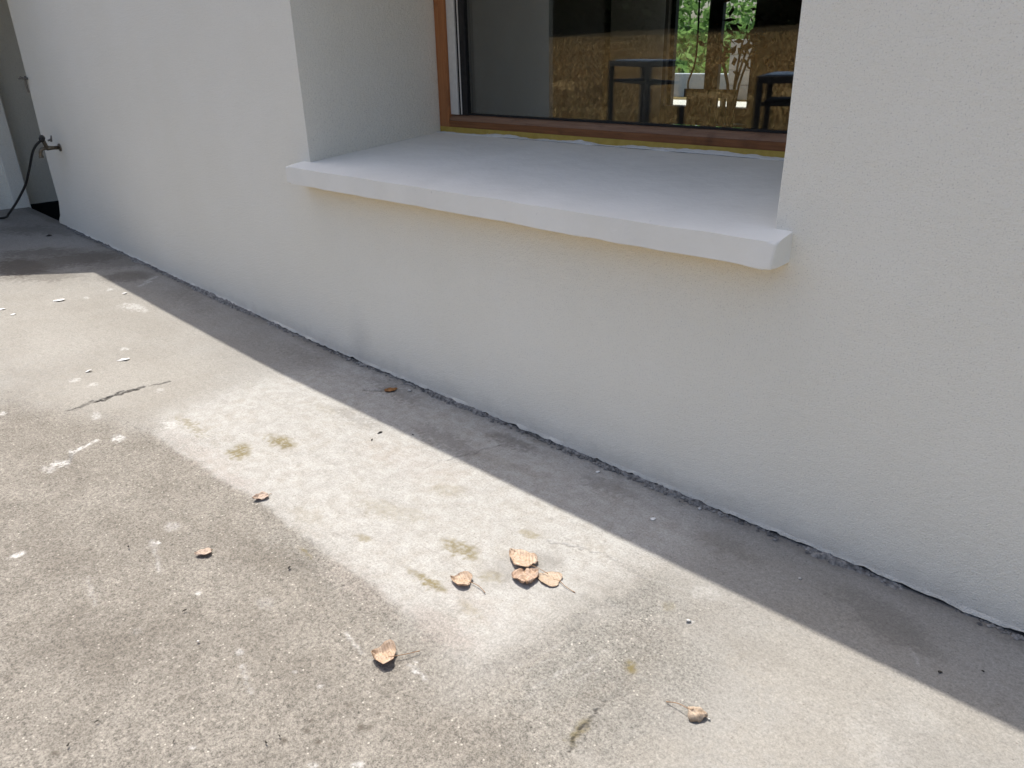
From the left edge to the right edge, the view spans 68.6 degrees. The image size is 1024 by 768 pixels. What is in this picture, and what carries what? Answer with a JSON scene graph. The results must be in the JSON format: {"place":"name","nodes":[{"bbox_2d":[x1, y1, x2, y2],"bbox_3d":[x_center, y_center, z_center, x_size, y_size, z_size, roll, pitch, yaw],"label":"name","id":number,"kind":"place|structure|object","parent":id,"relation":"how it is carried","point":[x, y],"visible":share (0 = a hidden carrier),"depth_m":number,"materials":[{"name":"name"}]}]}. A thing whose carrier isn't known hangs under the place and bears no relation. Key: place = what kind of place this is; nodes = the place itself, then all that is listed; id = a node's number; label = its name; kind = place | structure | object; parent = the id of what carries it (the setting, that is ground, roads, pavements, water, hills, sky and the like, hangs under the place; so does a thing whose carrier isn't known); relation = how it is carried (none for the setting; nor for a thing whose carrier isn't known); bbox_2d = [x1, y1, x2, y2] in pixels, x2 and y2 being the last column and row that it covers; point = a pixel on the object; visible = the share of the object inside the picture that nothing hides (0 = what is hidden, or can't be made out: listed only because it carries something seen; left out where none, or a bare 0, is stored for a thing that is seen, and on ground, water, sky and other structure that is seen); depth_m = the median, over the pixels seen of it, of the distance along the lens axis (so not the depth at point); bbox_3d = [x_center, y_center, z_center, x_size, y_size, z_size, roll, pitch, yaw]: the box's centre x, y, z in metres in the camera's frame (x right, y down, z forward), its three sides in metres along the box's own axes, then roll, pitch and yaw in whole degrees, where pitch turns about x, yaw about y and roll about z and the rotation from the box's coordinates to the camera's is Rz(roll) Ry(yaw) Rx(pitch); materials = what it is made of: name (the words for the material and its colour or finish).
{"place":"outdoors","nodes":[
{"label":"outdoors","id":0,"kind":"place"},
{"bbox_2d":[31,201,59,220],"bbox_3d":[-2.896,-1.075,7.210,1.019,1.540,2.569,20,32,39],"label":"stair pit","id":1,"kind":"object","parent":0,"point":[51,209],"depth_m":6.53,"materials":[{"name":"black"}]},
{"bbox_2d":[0,207,1023,767],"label":"terrace slab","id":2,"kind":"structure","parent":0,"point":[182,435],"depth_m":1.93,"materials":[{"name":"concrete"}]},
{"bbox_2d":[0,0,57,209],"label":"side building","id":3,"kind":"structure","parent":2,"relation":"on","point":[19,132],"depth_m":6.14,"materials":[{"name":"grey paint"}]},
{"bbox_2d":[195,548,212,554],"bbox_3d":[-0.861,0.470,2.100,0.035,0.008,0.045,20,32,39],"label":"dry leaf","id":4,"kind":"object","parent":2,"relation":"on","point":[205,551],"visible":1,"depth_m":2.10,"materials":[{"name":"beige plant"}]},
{"bbox_2d":[252,491,269,499],"bbox_3d":[-0.786,0.351,2.357,0.049,0.013,0.038,0,24,2],"label":"dry leaf","id":5,"kind":"object","parent":2,"relation":"on","point":[261,495],"visible":1,"depth_m":2.36,"materials":[{"name":"beige plant"}]},
{"bbox_2d":[384,388,396,391],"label":"dry leaf","id":6,"kind":"object","parent":2,"relation":"on","point":[389,389],"visible":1,"depth_m":3.08,"materials":[{"name":"brown plant"}]},
{"bbox_2d":[371,639,419,663],"bbox_3d":[-0.271,0.614,1.732,0.100,0.024,0.059,-17,29,-31],"label":"dry leaf","id":7,"kind":"object","parent":2,"relation":"on","point":[384,652],"visible":1,"depth_m":1.73,"materials":[{"name":"beige plant"}]},
{"bbox_2d":[450,571,485,592],"bbox_3d":[-0.116,0.519,1.945,0.054,0.017,0.098,-15,28,-28],"label":"dry leaf","id":8,"kind":"object","parent":2,"relation":"on","point":[464,578],"visible":1,"depth_m":1.97,"materials":[{"name":"beige plant"}]},
{"bbox_2d":[7,0,1023,635],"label":"house","id":9,"kind":"structure","parent":2,"relation":"on","point":[793,310],"depth_m":2.40,"materials":[{"name":"white paint"}]},
{"bbox_2d":[18,76,29,92],"bbox_3d":[-3.380,-2.074,5.195,0.055,0.109,0.097,2,24,6],"label":"wall bracket","id":10,"kind":"object","parent":9,"relation":"attached to","point":[25,78],"depth_m":5.20,"materials":[{"name":"grey metal"}]},
{"bbox_2d":[39,135,61,157],"bbox_3d":[-3.143,-1.620,5.109,0.127,0.148,0.148,20,32,39],"label":"garden tap","id":11,"kind":"object","parent":9,"relation":"attached to","point":[47,147],"visible":0.94,"depth_m":5.11,"materials":[{"name":"grey metal"}]},
{"bbox_2d":[0,138,42,218],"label":"garden hose","id":12,"kind":"object","parent":11,"relation":"hanging from","point":[37,143],"visible":1,"depth_m":5.29,"materials":[{"name":"black rubber"}]},
{"bbox_2d":[433,0,787,160],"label":"window","id":13,"kind":"structure","parent":9,"relation":"in","point":[451,17],"depth_m":3.16,"materials":[{"name":"brown wood"}]},
{"bbox_2d":[608,0,665,122],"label":"door leaf","id":14,"kind":"object","parent":9,"relation":"attached to","point":[636,50],"visible":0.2,"depth_m":9.39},
{"bbox_2d":[687,0,709,125],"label":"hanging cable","id":15,"kind":"object","parent":9,"relation":"hanging from","point":[696,47],"visible":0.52,"depth_m":6.28,"materials":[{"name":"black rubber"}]},
{"bbox_2d":[684,88,737,126],"bbox_3d":[1.507,-1.734,5.468,0.400,0.790,0.420,20,32,39],"label":"wooden chair","id":16,"kind":"object","parent":9,"relation":"on","point":[697,106],"visible":0.37,"depth_m":5.23,"materials":[{"name":"brown wood"}]},
{"bbox_2d":[666,0,757,107],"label":"back window frame","id":17,"kind":"structure","parent":9,"relation":"in","point":[717,13],"depth_m":9.11,"materials":[{"name":"black metal"}]},
{"bbox_2d":[698,0,782,127],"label":"potted plant","id":18,"kind":"object","parent":9,"relation":"on","point":[745,48],"visible":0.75,"depth_m":6.35,"materials":[{"name":"green plant"}]},
{"bbox_2d":[512,561,538,583],"bbox_3d":[0.045,0.495,1.984,0.069,0.022,0.099,20,32,39],"label":"dry leaf","id":19,"kind":"object","parent":2,"relation":"on","point":[526,575],"visible":1,"depth_m":1.98,"materials":[{"name":"beige plant"}]},
{"bbox_2d":[509,548,547,573],"bbox_3d":[0.045,0.476,2.024,0.130,0.013,0.072,7,26,19],"label":"dry leaf","id":20,"kind":"object","parent":2,"relation":"on","point":[521,557],"visible":1,"depth_m":2.04,"materials":[{"name":"beige plant"}]},
{"bbox_2d":[67,227,1023,639],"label":"mortar crumbs","id":21,"kind":"object","parent":2,"relation":"on","point":[769,533],"visible":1,"depth_m":2.58,"materials":[{"name":"grey concrete"}]},
{"bbox_2d":[538,572,574,592],"bbox_3d":[0.111,0.517,1.950,0.063,0.008,0.107,-11,26,-22],"label":"dry leaf","id":22,"kind":"object","parent":2,"relation":"on","point":[551,579],"visible":1,"depth_m":1.97,"materials":[{"name":"beige plant"}]},
{"bbox_2d":[666,701,707,721],"bbox_3d":[0.364,0.674,1.568,0.086,0.022,0.037,20,32,39],"label":"dry leaf","id":23,"kind":"object","parent":2,"relation":"on","point":[698,714],"visible":1,"depth_m":1.55,"materials":[{"name":"beige plant"}]},
{"bbox_2d":[673,100,746,106],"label":"back paving","id":24,"kind":"structure","parent":0,"point":[683,102],"depth_m":10.19,"materials":[{"name":"white concrete"}]},
{"bbox_2d":[673,97,746,101],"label":"back ground","id":25,"kind":"structure","parent":0,"point":[679,98],"depth_m":11.31,"materials":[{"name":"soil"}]},
{"bbox_2d":[674,73,727,96],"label":"wall","id":26,"kind":"structure","parent":25,"relation":"on","point":[696,81],"depth_m":11.71,"materials":[{"name":"grey concrete"}]},
{"bbox_2d":[675,0,756,72],"bbox_3d":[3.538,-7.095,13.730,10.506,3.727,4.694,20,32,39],"label":"ivy bank","id":27,"kind":"structure","parent":25,"relation":"on","point":[686,37],"depth_m":13.08,"materials":[{"name":"green plant"}]},
{"bbox_2d":[681,0,756,23],"label":"sky","id":28,"kind":"structure","parent":0,"point":[706,4],"materials":[{"name":"white"}]},
{"bbox_2d":[726,39,751,99],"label":"block pillar","id":29,"kind":"structure","parent":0,"point":[743,91],"depth_m":10.69,"materials":[{"name":"concrete"}]}
]}

